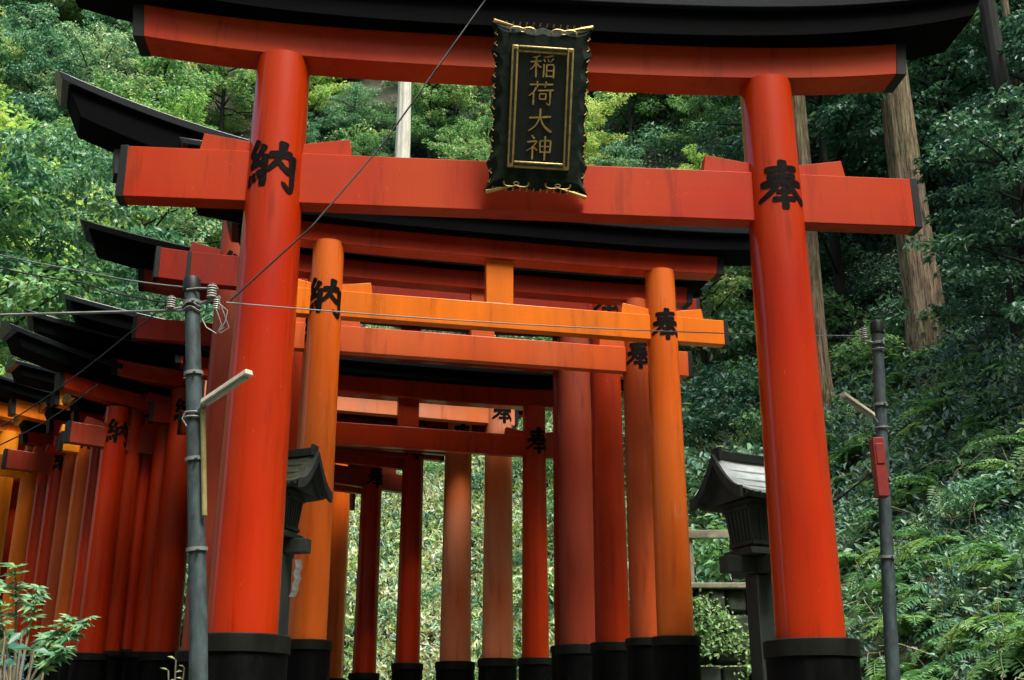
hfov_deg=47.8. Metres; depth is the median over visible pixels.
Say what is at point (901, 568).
fern
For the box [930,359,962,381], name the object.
fern
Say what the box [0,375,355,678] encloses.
torii gate
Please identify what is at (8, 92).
broadleaf tree
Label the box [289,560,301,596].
paper streamer
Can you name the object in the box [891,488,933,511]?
fern
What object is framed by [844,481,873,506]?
fern
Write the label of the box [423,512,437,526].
shrub
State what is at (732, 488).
wooden lantern
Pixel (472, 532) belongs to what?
shrub
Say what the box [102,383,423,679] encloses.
torii gate
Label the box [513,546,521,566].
shrub
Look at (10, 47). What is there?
broadleaf tree
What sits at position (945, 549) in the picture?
fern
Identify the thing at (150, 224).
broadleaf tree
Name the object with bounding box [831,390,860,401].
fern
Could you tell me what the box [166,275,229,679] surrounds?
utility pole
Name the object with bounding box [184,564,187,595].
shrub
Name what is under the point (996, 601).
fern
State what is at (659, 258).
torii gate
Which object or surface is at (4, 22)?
broadleaf tree
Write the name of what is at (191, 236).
shrub
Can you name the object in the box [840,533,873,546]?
fern
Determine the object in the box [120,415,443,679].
torii gate
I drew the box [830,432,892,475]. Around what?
fern
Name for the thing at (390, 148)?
shrub
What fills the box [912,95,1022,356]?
broadleaf tree
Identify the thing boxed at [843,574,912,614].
fern
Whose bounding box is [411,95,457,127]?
shrub
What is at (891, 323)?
shrub
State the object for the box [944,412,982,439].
fern
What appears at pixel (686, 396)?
shrub
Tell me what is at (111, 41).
broadleaf tree
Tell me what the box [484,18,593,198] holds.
name plaque
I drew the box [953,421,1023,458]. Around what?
fern
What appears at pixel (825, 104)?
broadleaf tree
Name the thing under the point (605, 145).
shrub
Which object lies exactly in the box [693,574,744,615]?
shrub
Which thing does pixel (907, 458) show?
hillside undergrowth
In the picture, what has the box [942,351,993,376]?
fern
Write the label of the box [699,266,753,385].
broadleaf tree
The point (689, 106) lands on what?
broadleaf tree
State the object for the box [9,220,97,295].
broadleaf tree
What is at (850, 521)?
fern
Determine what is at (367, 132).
shrub
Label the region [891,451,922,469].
fern
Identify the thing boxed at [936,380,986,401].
fern
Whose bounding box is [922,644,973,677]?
fern
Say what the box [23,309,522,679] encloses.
torii gate
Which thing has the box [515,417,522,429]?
shrub
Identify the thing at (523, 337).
shrub
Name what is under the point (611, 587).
torii gate
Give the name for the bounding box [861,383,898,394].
fern
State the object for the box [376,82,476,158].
broadleaf tree
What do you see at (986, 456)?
fern
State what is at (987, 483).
shrub
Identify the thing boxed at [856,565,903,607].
fern
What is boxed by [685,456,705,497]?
shrub
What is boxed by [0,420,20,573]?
torii gate
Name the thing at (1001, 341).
fern
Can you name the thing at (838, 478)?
fern
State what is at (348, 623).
shrub
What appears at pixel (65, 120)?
broadleaf tree
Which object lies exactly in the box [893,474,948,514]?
fern
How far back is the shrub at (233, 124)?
49.94 m
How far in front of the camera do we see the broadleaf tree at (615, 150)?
35.55 m
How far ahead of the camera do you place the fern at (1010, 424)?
16.50 m
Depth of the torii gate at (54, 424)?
15.88 m
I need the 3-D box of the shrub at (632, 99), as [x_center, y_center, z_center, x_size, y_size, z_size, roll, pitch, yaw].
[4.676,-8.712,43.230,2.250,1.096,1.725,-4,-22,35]
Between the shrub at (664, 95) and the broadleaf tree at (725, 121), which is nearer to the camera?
the broadleaf tree at (725, 121)
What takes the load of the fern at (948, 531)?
on the terrain at (387, 92)
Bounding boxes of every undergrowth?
[1,8,1023,679]
[682,156,1023,679]
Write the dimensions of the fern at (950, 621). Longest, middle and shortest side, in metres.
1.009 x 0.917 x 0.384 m
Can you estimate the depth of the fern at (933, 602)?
13.04 m
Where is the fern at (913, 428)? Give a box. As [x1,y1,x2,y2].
[891,421,950,455]
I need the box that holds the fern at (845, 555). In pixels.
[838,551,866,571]
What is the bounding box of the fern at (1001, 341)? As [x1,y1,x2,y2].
[984,336,1023,360]
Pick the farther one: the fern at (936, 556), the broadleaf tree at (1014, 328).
the broadleaf tree at (1014, 328)
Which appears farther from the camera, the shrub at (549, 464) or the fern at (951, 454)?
the shrub at (549, 464)
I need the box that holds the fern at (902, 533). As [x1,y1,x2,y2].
[874,526,930,552]
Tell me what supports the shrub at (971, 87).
on the terrain at (387, 92)
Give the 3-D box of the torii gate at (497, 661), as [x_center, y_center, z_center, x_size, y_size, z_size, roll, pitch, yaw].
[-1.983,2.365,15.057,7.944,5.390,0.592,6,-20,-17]
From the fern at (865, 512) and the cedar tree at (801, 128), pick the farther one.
the cedar tree at (801, 128)
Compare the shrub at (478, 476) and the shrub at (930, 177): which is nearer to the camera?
the shrub at (478, 476)
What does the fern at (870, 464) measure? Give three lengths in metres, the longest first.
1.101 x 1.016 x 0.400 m
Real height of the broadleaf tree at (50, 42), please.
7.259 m
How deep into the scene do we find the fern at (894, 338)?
23.46 m
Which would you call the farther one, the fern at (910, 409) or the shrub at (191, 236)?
the shrub at (191, 236)
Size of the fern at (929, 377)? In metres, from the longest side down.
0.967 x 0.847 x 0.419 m
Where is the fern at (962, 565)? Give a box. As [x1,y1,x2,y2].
[934,560,973,593]
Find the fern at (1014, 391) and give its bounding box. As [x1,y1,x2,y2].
[1000,383,1023,402]
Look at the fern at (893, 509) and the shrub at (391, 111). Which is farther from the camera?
the shrub at (391, 111)
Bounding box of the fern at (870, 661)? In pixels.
[860,655,885,679]
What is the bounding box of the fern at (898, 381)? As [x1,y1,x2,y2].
[866,372,918,399]
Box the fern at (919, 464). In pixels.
[903,461,929,473]
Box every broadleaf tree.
[0,0,85,41]
[0,0,107,66]
[0,1,99,121]
[0,7,58,122]
[0,15,35,91]
[0,17,92,131]
[0,84,28,125]
[0,90,71,206]
[0,99,178,375]
[0,178,130,366]
[0,224,213,328]
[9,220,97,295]
[13,21,154,147]
[23,80,107,216]
[35,178,221,320]
[49,157,175,302]
[54,0,131,81]
[63,9,143,83]
[86,56,222,177]
[101,88,221,247]
[127,57,231,130]
[155,60,255,131]
[230,67,256,88]
[247,74,355,132]
[306,112,321,143]
[315,82,393,144]
[327,77,349,97]
[340,133,394,156]
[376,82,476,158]
[381,81,445,111]
[392,83,490,158]
[421,116,489,159]
[442,109,492,160]
[470,86,494,121]
[583,92,635,166]
[585,91,595,104]
[587,139,646,167]
[588,91,673,159]
[660,94,741,158]
[665,144,722,169]
[666,94,739,135]
[686,95,830,135]
[695,76,940,342]
[696,127,743,300]
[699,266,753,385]
[806,94,929,256]
[806,95,849,114]
[836,6,1007,210]
[902,81,1023,331]
[909,3,1023,236]
[910,13,985,103]
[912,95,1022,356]
[973,0,1023,75]
[1008,0,1023,7]
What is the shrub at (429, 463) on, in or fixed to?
on the terrain at (387, 92)
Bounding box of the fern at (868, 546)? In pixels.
[856,540,879,568]
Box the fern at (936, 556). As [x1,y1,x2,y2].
[897,554,954,573]
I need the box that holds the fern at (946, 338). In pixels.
[931,330,968,357]
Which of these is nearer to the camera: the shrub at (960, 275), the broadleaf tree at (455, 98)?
the shrub at (960, 275)
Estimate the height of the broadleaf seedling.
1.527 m
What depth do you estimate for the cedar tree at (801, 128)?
23.52 m
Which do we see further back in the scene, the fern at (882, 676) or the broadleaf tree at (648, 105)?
the broadleaf tree at (648, 105)
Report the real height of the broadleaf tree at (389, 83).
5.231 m
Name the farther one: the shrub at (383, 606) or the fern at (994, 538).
the shrub at (383, 606)
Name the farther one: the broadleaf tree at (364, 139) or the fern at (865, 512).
the broadleaf tree at (364, 139)
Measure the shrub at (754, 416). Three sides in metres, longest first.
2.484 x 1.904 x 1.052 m
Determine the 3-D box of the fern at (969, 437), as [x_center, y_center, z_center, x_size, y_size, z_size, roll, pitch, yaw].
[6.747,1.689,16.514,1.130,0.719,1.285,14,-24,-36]
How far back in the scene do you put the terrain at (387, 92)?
23.38 m
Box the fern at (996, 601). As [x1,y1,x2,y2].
[967,598,1022,620]
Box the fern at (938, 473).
[920,464,959,484]
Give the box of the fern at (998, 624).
[976,606,1022,656]
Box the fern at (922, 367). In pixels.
[894,361,946,382]
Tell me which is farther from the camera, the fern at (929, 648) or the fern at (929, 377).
the fern at (929, 377)
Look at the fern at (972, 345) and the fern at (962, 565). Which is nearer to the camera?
the fern at (962, 565)
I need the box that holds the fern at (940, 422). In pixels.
[923,410,962,437]
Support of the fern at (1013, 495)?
on the terrain at (387, 92)
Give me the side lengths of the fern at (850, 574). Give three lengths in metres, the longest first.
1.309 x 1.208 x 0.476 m
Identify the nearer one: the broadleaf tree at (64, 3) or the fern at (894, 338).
the fern at (894, 338)
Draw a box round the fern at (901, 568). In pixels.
[897,565,916,580]
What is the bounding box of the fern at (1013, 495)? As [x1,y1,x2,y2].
[976,486,1023,505]
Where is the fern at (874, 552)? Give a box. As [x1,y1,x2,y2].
[852,543,910,579]
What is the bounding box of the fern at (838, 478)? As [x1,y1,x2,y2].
[831,473,859,485]
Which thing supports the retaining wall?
on the terrain at (387, 92)
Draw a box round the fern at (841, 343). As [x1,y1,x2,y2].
[828,342,847,359]
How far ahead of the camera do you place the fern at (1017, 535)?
13.21 m
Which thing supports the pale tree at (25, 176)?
on the terrain at (387, 92)
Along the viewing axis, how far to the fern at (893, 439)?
18.70 m
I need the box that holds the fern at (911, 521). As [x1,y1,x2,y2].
[892,517,920,532]
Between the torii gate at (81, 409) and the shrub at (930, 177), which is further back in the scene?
the shrub at (930, 177)
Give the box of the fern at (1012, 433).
[991,426,1023,443]
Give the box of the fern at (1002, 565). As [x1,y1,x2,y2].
[955,554,1023,599]
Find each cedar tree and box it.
[792,95,835,418]
[880,63,952,369]
[979,0,1023,290]
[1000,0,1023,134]
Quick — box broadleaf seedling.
[0,632,52,679]
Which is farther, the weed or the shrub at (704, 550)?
the shrub at (704, 550)
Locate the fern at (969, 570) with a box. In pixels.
[944,555,1002,590]
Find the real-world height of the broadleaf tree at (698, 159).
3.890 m
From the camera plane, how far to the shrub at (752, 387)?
23.79 m
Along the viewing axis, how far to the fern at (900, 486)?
17.07 m
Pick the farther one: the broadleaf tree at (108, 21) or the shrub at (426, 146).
the broadleaf tree at (108, 21)
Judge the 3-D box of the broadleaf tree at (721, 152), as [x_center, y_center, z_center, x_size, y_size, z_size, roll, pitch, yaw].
[5.803,-2.866,29.827,3.183,5.185,2.677,5,-20,-13]
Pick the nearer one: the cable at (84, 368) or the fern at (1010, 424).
the cable at (84, 368)
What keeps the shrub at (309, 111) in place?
on the terrain at (387, 92)
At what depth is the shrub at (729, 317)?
25.91 m
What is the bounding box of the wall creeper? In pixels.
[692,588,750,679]
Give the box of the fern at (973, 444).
[952,428,1016,473]
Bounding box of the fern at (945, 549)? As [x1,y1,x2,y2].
[930,540,970,569]
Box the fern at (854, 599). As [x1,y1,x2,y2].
[843,592,855,614]
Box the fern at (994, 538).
[965,533,1016,548]
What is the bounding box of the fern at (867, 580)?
[853,570,880,601]
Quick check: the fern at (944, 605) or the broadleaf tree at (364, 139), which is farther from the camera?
the broadleaf tree at (364, 139)
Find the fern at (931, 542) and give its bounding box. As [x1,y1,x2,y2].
[894,534,978,567]
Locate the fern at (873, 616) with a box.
[848,612,882,632]
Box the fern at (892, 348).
[858,346,903,370]
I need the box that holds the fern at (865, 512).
[838,507,903,538]
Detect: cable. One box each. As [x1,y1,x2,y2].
[0,254,182,287]
[0,267,167,302]
[0,303,166,426]
[0,309,184,315]
[0,385,97,444]
[226,302,861,335]
[229,0,485,301]
[833,472,871,502]
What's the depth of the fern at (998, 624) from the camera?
11.27 m
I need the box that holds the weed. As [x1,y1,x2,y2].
[162,656,184,679]
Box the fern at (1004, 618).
[970,612,1023,657]
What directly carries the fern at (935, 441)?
on the terrain at (387, 92)
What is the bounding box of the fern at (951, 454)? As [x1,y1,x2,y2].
[942,453,954,466]
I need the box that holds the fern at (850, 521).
[836,517,862,534]
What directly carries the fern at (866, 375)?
on the terrain at (387, 92)
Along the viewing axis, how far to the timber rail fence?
12.64 m
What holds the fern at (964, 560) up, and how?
on the terrain at (387, 92)
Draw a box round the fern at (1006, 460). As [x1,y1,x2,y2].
[987,455,1023,478]
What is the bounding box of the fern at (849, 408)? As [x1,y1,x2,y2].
[826,400,862,421]
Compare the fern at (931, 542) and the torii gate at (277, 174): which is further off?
the fern at (931, 542)
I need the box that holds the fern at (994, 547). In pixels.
[928,542,1022,580]
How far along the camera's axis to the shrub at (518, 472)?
25.21 m
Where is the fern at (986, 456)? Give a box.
[960,452,1010,479]
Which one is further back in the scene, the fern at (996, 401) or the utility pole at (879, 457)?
the fern at (996, 401)
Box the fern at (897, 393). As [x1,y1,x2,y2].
[874,389,916,410]
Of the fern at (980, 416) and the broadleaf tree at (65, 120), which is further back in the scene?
the broadleaf tree at (65, 120)
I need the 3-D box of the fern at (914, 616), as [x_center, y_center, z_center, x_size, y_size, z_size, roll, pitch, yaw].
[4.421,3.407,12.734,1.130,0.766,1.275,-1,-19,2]
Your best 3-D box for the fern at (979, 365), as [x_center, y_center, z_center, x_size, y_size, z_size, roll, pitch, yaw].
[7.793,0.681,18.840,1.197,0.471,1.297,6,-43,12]
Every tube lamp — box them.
[197,369,252,413]
[840,392,877,423]
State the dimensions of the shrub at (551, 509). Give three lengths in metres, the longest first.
3.190 x 2.445 x 1.476 m
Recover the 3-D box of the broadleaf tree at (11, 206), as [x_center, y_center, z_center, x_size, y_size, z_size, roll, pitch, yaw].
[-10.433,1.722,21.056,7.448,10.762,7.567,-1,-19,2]
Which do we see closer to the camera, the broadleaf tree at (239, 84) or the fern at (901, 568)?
the fern at (901, 568)
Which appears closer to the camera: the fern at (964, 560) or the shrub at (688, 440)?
the fern at (964, 560)
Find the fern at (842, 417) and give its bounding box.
[829,415,849,427]
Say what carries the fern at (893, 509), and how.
on the terrain at (387, 92)
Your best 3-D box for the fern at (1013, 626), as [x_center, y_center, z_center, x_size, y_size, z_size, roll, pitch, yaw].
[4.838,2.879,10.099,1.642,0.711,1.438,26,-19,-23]
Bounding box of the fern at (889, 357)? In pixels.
[852,353,909,383]
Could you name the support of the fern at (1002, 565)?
on the terrain at (387, 92)
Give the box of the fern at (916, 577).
[873,571,928,593]
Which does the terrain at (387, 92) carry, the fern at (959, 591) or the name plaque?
the fern at (959, 591)
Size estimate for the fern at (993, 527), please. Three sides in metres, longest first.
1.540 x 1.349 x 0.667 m
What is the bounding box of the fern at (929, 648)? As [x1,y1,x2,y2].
[900,634,952,676]
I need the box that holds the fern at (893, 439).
[888,433,910,453]
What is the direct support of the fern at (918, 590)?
on the terrain at (387, 92)
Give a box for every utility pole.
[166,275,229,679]
[860,320,900,679]
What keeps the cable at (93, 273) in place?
attached to the utility pole at (195, 461)
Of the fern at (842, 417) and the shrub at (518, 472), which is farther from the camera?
the shrub at (518, 472)
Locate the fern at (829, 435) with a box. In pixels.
[826,433,847,450]
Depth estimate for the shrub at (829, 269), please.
27.01 m
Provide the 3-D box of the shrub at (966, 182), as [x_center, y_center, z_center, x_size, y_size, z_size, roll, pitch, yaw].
[10.097,-2.640,23.376,2.643,1.502,2.588,-18,-26,41]
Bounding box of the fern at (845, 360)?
[835,357,858,365]
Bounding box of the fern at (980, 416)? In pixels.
[953,403,1013,451]
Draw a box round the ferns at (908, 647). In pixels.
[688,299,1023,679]
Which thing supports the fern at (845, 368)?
on the terrain at (387, 92)
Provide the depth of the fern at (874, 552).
15.47 m
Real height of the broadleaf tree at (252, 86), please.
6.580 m
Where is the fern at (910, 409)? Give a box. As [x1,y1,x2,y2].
[888,399,932,431]
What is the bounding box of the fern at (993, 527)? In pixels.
[970,507,1023,548]
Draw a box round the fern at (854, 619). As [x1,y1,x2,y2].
[845,618,868,633]
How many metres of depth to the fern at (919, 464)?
17.48 m
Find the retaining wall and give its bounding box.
[692,583,751,679]
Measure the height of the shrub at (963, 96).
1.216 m
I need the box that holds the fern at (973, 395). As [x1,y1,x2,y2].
[948,387,1000,426]
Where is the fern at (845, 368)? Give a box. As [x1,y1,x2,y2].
[831,361,860,379]
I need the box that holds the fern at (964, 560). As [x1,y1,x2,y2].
[941,545,983,572]
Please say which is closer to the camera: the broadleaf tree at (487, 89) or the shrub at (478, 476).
the shrub at (478, 476)
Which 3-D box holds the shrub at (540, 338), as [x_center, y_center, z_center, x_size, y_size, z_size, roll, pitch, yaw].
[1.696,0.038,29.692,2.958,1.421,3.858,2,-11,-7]
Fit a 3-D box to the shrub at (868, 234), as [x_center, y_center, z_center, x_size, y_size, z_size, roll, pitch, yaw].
[9.226,-2.950,27.680,2.594,1.234,2.539,7,-20,-19]
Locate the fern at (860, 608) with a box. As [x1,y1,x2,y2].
[846,595,881,623]
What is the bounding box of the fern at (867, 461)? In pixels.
[850,458,870,471]
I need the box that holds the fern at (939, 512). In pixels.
[926,505,972,528]
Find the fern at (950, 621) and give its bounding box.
[914,616,978,652]
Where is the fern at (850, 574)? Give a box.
[840,563,880,597]
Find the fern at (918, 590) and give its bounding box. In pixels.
[898,582,935,606]
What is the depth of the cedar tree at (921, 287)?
23.11 m
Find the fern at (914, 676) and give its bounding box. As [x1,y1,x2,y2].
[901,674,939,679]
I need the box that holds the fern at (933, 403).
[901,397,956,421]
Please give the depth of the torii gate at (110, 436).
14.78 m
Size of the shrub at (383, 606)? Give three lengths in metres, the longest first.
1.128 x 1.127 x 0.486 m
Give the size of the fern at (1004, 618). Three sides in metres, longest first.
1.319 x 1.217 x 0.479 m
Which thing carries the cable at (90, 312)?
attached to the utility pole at (195, 461)
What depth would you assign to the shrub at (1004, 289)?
20.13 m
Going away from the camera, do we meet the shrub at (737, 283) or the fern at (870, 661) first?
the fern at (870, 661)
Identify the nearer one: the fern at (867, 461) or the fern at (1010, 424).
the fern at (1010, 424)
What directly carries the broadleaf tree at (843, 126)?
on the terrain at (387, 92)
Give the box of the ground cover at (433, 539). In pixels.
[343,281,760,679]
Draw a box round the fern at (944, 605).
[915,600,966,635]
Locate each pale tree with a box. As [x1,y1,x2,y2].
[0,120,164,378]
[395,82,410,157]
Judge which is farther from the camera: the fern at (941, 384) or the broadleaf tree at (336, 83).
the broadleaf tree at (336, 83)
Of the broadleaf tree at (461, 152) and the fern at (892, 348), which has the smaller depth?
the fern at (892, 348)
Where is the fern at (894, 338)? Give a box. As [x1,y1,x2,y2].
[886,333,904,345]
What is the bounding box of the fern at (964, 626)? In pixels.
[932,614,1021,662]
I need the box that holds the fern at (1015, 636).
[984,628,1023,679]
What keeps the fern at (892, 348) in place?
on the terrain at (387, 92)
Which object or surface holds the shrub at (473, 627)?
on the terrain at (387, 92)
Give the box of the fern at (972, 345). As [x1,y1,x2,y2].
[963,337,1000,351]
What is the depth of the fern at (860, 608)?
14.29 m
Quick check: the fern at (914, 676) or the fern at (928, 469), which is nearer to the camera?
the fern at (914, 676)
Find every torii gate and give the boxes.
[0,320,401,679]
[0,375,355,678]
[0,396,36,654]
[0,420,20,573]
[0,437,24,604]
[4,359,349,679]
[10,418,53,656]
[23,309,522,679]
[31,402,349,679]
[54,71,594,679]
[57,393,381,679]
[62,293,522,679]
[75,0,982,679]
[79,218,709,679]
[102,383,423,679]
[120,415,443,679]
[125,390,445,679]
[148,342,623,679]
[177,137,699,679]
[195,208,750,679]
[226,221,707,679]
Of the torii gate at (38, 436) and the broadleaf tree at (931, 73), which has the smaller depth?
the torii gate at (38, 436)
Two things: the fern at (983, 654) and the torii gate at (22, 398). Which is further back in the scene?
the torii gate at (22, 398)
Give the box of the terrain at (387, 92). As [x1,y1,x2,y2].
[1,0,1023,679]
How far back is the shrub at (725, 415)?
22.38 m
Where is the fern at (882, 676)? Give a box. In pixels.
[869,663,916,679]
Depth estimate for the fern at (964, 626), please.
11.65 m
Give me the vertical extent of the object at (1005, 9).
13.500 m
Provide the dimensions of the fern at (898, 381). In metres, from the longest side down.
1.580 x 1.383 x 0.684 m
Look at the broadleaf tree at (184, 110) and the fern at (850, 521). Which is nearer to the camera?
the fern at (850, 521)
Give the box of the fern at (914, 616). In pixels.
[858,612,946,664]
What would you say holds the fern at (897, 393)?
on the terrain at (387, 92)
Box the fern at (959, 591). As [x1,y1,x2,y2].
[931,586,989,615]
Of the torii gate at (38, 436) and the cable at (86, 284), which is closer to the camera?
the cable at (86, 284)
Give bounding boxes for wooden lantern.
[278,444,332,635]
[690,446,774,679]
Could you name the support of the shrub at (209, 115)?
on the terrain at (387, 92)
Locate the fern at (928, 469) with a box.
[894,461,943,499]
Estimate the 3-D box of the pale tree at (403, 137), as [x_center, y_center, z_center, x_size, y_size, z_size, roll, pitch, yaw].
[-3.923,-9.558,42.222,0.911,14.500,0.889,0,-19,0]
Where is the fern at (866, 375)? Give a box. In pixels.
[836,370,872,384]
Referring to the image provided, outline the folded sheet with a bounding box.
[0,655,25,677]
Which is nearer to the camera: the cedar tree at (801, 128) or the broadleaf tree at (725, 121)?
the cedar tree at (801, 128)
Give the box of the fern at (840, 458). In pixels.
[828,442,868,473]
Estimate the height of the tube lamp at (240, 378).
0.189 m
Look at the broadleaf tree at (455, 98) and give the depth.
44.79 m
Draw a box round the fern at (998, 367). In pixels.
[968,361,1022,404]
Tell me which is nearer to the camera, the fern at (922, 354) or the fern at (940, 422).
the fern at (940, 422)
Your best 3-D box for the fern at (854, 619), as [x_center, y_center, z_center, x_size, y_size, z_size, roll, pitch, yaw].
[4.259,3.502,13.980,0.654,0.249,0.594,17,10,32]
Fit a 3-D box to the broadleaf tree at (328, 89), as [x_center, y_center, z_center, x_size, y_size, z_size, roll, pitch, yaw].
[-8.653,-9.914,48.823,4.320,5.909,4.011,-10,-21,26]
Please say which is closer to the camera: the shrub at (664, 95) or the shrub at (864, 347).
the shrub at (864, 347)
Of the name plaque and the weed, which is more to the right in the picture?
the name plaque
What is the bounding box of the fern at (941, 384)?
[913,379,977,402]
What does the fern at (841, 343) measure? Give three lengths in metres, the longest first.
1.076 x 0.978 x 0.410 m
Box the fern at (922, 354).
[902,345,950,374]
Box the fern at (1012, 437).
[969,435,1023,485]
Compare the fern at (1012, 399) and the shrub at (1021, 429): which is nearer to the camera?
the shrub at (1021, 429)
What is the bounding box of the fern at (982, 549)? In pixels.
[950,548,986,572]
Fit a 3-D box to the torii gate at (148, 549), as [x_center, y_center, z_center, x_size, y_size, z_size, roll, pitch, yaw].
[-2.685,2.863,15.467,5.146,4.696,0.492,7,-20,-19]
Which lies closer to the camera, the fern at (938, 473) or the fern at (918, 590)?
the fern at (918, 590)
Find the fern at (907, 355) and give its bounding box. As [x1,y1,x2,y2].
[894,348,928,375]
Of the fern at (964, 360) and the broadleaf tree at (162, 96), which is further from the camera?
the broadleaf tree at (162, 96)
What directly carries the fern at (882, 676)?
on the terrain at (387, 92)
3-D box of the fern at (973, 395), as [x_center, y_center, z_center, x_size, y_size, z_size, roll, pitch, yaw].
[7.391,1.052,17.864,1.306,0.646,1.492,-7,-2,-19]
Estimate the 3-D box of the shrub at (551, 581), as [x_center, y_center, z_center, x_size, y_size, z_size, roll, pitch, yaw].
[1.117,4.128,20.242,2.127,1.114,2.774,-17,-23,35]
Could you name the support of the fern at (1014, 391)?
on the terrain at (387, 92)
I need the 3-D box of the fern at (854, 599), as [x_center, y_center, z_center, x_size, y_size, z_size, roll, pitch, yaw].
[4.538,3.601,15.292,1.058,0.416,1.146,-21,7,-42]
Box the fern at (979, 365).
[953,356,1001,376]
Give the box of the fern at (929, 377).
[921,372,943,385]
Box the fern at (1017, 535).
[997,526,1023,551]
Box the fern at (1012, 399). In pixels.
[985,397,1021,411]
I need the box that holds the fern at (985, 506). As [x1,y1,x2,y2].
[955,503,995,528]
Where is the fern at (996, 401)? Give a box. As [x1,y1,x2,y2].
[977,396,1014,414]
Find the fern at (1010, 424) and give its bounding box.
[987,415,1016,426]
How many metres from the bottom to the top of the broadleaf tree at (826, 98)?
6.407 m
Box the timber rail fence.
[688,527,737,582]
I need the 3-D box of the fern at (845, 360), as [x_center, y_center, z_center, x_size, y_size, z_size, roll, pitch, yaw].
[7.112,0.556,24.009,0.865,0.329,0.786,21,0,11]
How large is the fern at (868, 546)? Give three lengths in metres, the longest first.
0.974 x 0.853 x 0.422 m
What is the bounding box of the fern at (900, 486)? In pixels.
[868,474,927,502]
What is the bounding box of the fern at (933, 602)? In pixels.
[870,586,949,615]
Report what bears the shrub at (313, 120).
on the terrain at (387, 92)
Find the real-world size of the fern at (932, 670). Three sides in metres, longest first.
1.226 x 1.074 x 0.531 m
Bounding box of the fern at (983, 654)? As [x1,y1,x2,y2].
[934,638,994,667]
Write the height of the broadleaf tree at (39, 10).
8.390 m
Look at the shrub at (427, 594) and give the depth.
21.46 m
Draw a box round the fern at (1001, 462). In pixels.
[960,459,1023,486]
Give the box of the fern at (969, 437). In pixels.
[934,435,1004,458]
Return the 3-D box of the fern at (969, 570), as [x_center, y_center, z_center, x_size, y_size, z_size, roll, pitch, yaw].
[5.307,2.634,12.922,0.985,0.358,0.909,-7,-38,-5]
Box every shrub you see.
[0,563,99,679]
[165,230,201,239]
[165,232,219,248]
[180,585,186,643]
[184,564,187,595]
[191,107,219,125]
[205,109,251,133]
[308,90,333,116]
[308,116,330,135]
[320,101,365,130]
[324,119,389,154]
[345,617,354,634]
[350,100,396,126]
[366,324,394,328]
[378,599,396,623]
[380,129,424,155]
[380,546,395,558]
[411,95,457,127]
[419,109,488,153]
[421,584,440,605]
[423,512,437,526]
[424,461,443,476]
[471,527,483,545]
[471,622,481,640]
[472,468,484,494]
[499,335,551,340]
[512,457,549,476]
[512,457,552,475]
[512,485,626,532]
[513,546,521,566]
[513,551,553,602]
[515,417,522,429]
[528,337,589,343]
[584,126,635,164]
[614,94,660,117]
[621,121,692,160]
[622,397,691,453]
[622,402,732,467]
[625,496,701,536]
[627,545,721,614]
[651,94,679,105]
[680,361,755,418]
[682,389,760,442]
[684,437,832,521]
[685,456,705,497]
[688,513,840,582]
[690,306,756,360]
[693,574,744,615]
[711,270,752,298]
[714,355,759,406]
[728,284,872,345]
[728,407,833,444]
[817,232,878,276]
[828,324,910,367]
[842,193,939,242]
[845,265,901,306]
[864,295,921,341]
[865,140,926,177]
[913,53,984,98]
[919,87,988,109]
[921,149,975,189]
[925,464,1023,523]
[931,84,995,135]
[933,175,1007,242]
[934,249,1018,302]
[969,73,990,98]
[990,275,1023,313]
[1016,419,1023,432]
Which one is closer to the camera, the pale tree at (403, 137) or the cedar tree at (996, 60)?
the cedar tree at (996, 60)
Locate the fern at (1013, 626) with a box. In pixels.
[966,620,1023,656]
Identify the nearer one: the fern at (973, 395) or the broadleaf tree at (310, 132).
the fern at (973, 395)
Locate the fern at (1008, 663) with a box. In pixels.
[965,648,1023,679]
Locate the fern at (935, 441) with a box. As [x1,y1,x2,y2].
[912,438,957,466]
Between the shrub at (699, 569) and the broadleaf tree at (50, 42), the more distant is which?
the broadleaf tree at (50, 42)
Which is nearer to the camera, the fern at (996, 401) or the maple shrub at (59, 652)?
the maple shrub at (59, 652)
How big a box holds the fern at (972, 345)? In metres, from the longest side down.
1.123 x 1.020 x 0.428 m
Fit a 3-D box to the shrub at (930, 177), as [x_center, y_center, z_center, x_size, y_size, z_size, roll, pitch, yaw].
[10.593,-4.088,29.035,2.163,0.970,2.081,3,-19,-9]
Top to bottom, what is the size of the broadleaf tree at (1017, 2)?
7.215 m
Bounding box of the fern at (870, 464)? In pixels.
[860,447,909,479]
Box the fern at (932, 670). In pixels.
[902,665,953,679]
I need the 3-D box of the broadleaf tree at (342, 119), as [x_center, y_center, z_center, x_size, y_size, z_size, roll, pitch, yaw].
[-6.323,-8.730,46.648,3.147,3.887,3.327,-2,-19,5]
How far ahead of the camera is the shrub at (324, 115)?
48.11 m
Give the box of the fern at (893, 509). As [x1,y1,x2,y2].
[859,502,901,532]
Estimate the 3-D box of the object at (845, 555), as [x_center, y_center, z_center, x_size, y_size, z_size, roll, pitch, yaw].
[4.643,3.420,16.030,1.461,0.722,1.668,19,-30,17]
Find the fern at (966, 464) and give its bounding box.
[937,459,983,474]
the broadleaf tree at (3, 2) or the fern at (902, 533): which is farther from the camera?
the broadleaf tree at (3, 2)
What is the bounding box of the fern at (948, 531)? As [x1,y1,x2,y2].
[928,527,965,539]
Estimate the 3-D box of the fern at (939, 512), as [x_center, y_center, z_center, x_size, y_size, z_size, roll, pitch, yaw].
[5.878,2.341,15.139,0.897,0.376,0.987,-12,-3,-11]

